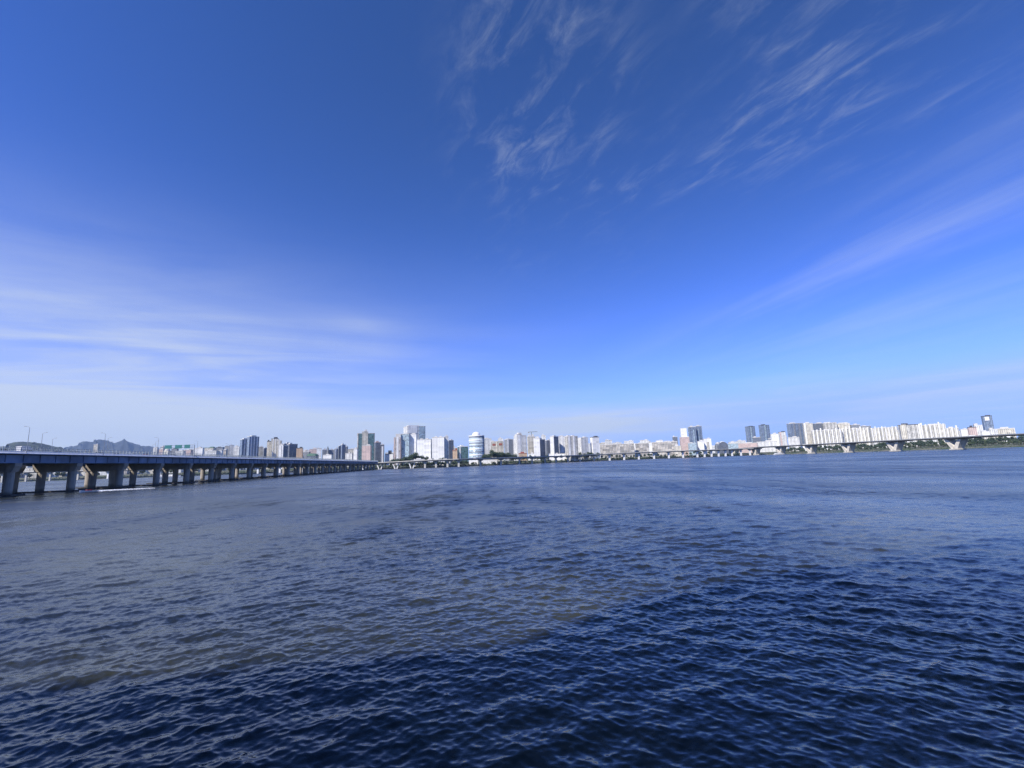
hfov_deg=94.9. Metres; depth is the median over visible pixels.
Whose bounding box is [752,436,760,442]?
building
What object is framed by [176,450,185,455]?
building
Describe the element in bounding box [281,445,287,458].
apartment tower
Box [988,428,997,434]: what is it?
building
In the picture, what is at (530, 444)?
apartment tower
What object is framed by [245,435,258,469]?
apartment tower
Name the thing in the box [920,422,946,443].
apartment block
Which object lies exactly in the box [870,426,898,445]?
apartment block
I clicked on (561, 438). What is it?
apartment tower
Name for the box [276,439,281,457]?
apartment tower
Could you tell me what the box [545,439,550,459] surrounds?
apartment tower
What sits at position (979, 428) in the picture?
building
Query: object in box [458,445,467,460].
building
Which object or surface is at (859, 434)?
apartment block
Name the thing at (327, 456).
building
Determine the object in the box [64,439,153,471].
mountains
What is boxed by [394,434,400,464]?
apartment tower
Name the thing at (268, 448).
apartment tower
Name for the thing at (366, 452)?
building
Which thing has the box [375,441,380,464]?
office tower
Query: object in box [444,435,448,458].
apartment block
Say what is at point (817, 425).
office tower
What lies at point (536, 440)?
apartment tower
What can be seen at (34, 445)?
hill
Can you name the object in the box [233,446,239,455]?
apartment block
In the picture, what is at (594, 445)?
apartment tower
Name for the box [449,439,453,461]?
office tower
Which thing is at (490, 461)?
shed
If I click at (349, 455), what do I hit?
building
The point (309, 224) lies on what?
sky
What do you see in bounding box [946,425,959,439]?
apartment block
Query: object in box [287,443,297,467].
apartment tower
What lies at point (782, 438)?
building
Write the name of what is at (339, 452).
office tower
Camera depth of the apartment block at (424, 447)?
1101.94 m
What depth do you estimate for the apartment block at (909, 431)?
1190.88 m
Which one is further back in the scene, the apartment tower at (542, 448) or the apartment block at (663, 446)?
the apartment block at (663, 446)
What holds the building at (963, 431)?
on the riverbank ground
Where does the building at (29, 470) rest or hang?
on the riverbank ground
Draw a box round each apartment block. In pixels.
[229,444,233,455]
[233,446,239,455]
[258,446,263,456]
[263,447,266,456]
[417,438,431,459]
[432,436,444,458]
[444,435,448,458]
[600,443,634,457]
[634,442,651,456]
[651,441,676,455]
[811,428,842,449]
[842,426,871,445]
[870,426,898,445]
[897,423,922,445]
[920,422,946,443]
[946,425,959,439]
[997,427,1016,437]
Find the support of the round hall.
on the riverbank ground
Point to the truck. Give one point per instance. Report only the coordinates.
(18, 447)
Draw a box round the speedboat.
[79,489,97,492]
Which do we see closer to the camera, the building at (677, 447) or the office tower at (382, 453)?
the office tower at (382, 453)
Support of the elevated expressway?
on the river water
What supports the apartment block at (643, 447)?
on the riverbank ground
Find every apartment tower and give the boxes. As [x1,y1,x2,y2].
[93,444,99,451]
[239,438,246,469]
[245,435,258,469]
[266,440,270,468]
[271,437,278,468]
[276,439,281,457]
[279,444,283,468]
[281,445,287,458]
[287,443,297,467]
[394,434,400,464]
[484,438,491,454]
[504,438,514,460]
[514,433,526,460]
[527,434,534,453]
[533,436,540,459]
[540,438,545,459]
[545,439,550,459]
[550,436,554,459]
[553,435,558,453]
[558,435,564,453]
[564,435,578,460]
[578,437,588,458]
[590,436,599,458]
[605,439,611,443]
[802,422,812,443]
[822,422,837,429]
[837,422,849,428]
[850,424,859,427]
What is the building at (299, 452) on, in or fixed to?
on the riverbank ground
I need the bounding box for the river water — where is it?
[0,447,1023,767]
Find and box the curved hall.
[307,453,318,467]
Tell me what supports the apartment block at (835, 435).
on the riverbank ground
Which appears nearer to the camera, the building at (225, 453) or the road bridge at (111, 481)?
the road bridge at (111, 481)
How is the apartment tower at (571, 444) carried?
on the riverbank ground
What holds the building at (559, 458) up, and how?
on the riverbank ground
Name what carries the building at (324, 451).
on the riverbank ground
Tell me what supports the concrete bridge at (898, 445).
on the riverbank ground
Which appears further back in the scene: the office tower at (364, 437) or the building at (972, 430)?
the office tower at (364, 437)
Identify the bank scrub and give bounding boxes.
[0,443,1023,480]
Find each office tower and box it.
[338,445,340,466]
[341,443,345,459]
[357,430,374,465]
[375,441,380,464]
[380,443,383,464]
[401,433,409,464]
[403,425,424,438]
[410,433,416,462]
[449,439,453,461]
[688,426,697,449]
[694,425,702,454]
[745,426,755,442]
[758,424,770,441]
[786,422,804,443]
[813,422,822,430]
[981,415,993,430]
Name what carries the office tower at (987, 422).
on the riverbank ground
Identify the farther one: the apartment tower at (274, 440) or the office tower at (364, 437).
the apartment tower at (274, 440)
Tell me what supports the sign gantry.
on the road bridge at (43, 462)
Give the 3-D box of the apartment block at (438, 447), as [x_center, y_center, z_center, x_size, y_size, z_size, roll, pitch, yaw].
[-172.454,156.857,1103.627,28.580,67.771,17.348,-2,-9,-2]
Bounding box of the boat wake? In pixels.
[97,488,152,491]
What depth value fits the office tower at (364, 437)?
1194.51 m
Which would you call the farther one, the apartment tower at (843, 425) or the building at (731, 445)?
the apartment tower at (843, 425)
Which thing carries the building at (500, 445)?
on the riverbank ground
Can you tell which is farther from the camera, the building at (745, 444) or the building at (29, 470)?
the building at (745, 444)
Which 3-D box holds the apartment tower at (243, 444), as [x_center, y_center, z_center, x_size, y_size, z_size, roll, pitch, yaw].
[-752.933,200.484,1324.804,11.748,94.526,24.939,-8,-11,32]
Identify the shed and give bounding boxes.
[481,459,496,463]
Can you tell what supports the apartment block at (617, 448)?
on the riverbank ground
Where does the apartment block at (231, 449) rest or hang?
on the riverbank ground
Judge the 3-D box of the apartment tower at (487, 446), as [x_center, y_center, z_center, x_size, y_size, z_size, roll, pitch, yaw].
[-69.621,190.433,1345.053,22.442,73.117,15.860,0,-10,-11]
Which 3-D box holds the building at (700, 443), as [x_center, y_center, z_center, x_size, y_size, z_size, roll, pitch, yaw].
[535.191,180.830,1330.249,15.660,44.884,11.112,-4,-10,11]
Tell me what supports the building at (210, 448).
on the riverbank ground
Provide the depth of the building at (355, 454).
1110.38 m
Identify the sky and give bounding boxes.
[0,0,1023,461]
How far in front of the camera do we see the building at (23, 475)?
1242.79 m
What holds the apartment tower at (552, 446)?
on the riverbank ground
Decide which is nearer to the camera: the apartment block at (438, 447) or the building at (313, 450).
the apartment block at (438, 447)
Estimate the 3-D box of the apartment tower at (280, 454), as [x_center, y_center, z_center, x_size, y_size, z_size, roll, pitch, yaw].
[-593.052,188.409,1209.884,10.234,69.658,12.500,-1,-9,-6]
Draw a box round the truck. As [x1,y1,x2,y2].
[16,446,31,450]
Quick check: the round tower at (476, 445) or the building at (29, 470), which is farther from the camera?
the building at (29, 470)
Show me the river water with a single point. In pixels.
(816, 611)
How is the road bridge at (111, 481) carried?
in the river water
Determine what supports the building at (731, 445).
on the riverbank ground
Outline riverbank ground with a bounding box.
[0,442,1023,481]
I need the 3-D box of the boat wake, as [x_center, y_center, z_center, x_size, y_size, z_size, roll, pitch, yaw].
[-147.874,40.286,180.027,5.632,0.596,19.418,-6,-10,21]
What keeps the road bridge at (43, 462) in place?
in the river water
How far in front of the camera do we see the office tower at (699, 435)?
1421.31 m
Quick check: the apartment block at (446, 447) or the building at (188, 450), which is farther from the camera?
the building at (188, 450)
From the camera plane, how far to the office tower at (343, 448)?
1290.42 m
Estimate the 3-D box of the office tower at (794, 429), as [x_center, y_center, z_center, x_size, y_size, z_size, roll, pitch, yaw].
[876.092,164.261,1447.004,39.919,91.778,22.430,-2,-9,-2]
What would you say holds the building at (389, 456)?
on the riverbank ground
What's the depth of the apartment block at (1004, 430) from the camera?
1059.96 m
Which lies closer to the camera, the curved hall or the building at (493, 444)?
the curved hall
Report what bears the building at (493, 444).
on the riverbank ground
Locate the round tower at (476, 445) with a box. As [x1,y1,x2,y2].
[468,432,484,461]
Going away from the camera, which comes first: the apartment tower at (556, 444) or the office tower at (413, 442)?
the office tower at (413, 442)
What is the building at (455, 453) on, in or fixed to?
on the riverbank ground
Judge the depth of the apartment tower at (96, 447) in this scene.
1894.55 m
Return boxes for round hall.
[715,441,728,453]
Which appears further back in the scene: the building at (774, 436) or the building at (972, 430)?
the building at (774, 436)
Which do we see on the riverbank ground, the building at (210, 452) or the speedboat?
the building at (210, 452)
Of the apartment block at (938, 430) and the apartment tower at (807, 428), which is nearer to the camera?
the apartment block at (938, 430)
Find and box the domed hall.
[164,449,171,454]
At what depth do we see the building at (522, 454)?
1117.16 m
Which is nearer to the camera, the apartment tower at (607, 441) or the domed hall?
the domed hall
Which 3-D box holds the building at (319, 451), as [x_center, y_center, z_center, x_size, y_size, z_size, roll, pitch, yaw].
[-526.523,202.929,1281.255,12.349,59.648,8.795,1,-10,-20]
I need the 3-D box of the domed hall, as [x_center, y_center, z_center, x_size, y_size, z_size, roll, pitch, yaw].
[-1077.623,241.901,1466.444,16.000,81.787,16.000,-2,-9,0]
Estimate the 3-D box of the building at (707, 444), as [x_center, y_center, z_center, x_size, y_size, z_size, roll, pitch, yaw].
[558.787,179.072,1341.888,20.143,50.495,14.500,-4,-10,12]
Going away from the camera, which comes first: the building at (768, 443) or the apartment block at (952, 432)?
the apartment block at (952, 432)
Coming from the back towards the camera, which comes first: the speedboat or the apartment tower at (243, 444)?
the apartment tower at (243, 444)
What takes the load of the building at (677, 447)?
on the riverbank ground
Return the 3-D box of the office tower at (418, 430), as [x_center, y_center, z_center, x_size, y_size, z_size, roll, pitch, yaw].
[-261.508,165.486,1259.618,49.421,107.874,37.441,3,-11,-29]
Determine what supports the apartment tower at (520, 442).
on the riverbank ground
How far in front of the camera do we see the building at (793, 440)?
1326.75 m
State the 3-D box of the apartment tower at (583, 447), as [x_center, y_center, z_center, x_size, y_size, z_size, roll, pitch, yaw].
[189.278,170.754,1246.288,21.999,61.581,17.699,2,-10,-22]
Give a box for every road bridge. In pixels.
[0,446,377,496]
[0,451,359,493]
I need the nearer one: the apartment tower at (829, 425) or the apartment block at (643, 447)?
the apartment block at (643, 447)
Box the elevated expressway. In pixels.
[0,448,761,482]
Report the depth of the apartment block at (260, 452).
1391.38 m
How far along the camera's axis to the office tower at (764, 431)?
1868.21 m
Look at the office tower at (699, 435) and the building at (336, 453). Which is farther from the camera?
the office tower at (699, 435)
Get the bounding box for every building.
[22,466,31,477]
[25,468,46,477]
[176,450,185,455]
[184,449,192,455]
[196,447,204,455]
[204,447,215,451]
[204,450,218,470]
[222,449,226,470]
[296,447,302,457]
[303,450,310,457]
[309,448,316,453]
[317,447,321,458]
[322,448,326,457]
[323,454,332,466]
[334,447,337,458]
[345,452,352,466]
[353,447,357,459]
[362,444,371,465]
[385,450,393,464]
[453,448,457,458]
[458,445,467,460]
[490,440,497,460]
[497,440,503,460]
[519,452,526,460]
[548,453,565,459]
[674,444,681,455]
[688,442,696,455]
[697,440,703,454]
[703,438,712,454]
[728,442,738,452]
[738,442,757,452]
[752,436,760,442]
[757,440,777,451]
[770,433,779,445]
[778,431,786,448]
[788,436,799,450]
[959,428,967,435]
[967,425,977,435]
[973,423,982,434]
[981,430,989,437]
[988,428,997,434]
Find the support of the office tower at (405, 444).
on the riverbank ground
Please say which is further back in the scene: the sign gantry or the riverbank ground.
the riverbank ground
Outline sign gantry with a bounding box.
[163,445,194,456]
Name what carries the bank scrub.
on the riverbank ground
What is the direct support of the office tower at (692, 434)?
on the riverbank ground
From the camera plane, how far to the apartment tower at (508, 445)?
1239.96 m
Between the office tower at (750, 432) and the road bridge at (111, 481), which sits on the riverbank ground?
the office tower at (750, 432)
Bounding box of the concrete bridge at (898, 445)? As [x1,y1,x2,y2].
[733,433,1023,454]
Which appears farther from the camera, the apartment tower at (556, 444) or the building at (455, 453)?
the apartment tower at (556, 444)
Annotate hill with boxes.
[0,442,87,473]
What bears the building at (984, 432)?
on the riverbank ground
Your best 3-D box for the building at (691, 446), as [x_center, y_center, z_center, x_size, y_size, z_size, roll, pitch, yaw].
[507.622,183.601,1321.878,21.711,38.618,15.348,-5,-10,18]
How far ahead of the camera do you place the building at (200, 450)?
1451.91 m
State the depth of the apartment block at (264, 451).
1440.05 m
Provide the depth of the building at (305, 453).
1309.08 m
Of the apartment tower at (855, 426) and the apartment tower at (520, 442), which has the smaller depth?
the apartment tower at (520, 442)
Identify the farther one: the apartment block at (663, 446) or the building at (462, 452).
the apartment block at (663, 446)

